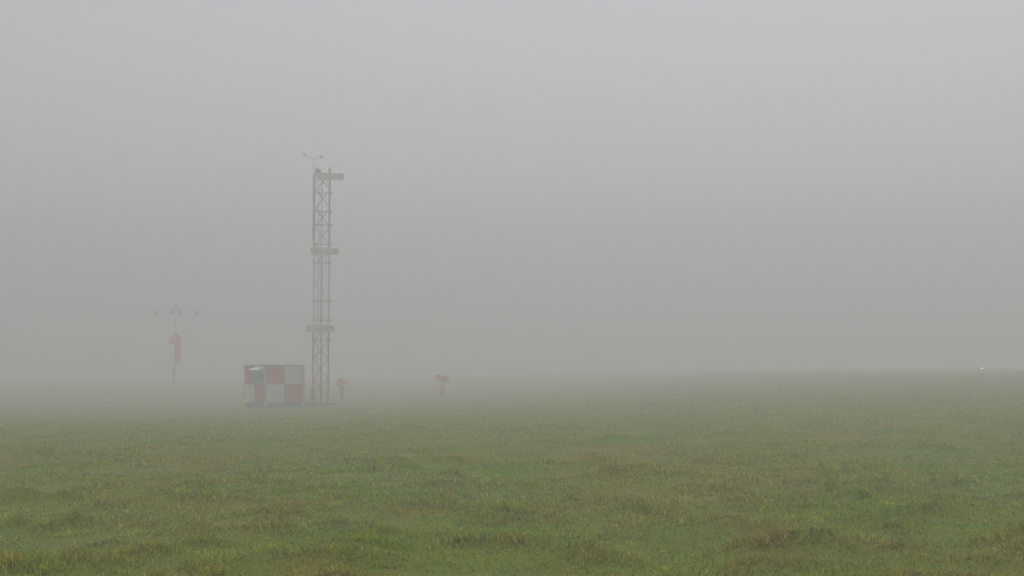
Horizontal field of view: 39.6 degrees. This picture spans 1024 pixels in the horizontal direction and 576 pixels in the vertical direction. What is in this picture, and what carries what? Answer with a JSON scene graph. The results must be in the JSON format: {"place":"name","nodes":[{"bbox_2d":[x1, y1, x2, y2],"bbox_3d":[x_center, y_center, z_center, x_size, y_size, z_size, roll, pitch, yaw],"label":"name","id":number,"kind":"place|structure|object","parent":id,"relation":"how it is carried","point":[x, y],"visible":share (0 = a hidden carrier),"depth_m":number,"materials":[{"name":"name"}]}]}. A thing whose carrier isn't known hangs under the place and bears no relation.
{"place":"outdoors","nodes":[
{"label":"outdoors","id":0,"kind":"place"},
{"bbox_2d":[0,368,1023,575],"bbox_3d":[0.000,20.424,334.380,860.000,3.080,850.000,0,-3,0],"label":"ground","id":1,"kind":"structure","parent":0,"point":[124,385],"depth_m":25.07,"materials":[{"name":"green plant"}]},
{"bbox_2d":[153,305,198,394],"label":"windsock mast","id":2,"kind":"object","parent":1,"relation":"on","point":[175,339],"visible":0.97,"depth_m":149.57,"materials":[{"name":"metal"}]},
{"bbox_2d":[244,365,304,407],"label":"equipment hut","id":3,"kind":"object","parent":1,"relation":"on","point":[274,386],"visible":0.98,"depth_m":99.48,"materials":[{"name":"red paint"}]},
{"bbox_2d":[302,153,343,406],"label":"antenna tower","id":4,"kind":"structure","parent":1,"relation":"on","point":[326,251],"depth_m":99.70,"materials":[{"name":"metal"}]},
{"bbox_2d":[337,378,347,398],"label":"instrument post","id":5,"kind":"object","parent":1,"relation":"on","point":[342,382],"visible":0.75,"depth_m":125.53,"materials":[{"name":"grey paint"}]},
{"bbox_2d":[436,375,448,397],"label":"instrument post","id":6,"kind":"object","parent":1,"relation":"on","point":[443,378],"visible":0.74,"depth_m":116.55,"materials":[{"name":"orange paint"}]},
{"bbox_2d":[0,0,1023,372],"label":"sky","id":7,"kind":"structure","parent":0,"point":[527,185],"materials":[{"name":"grey"}]}
]}

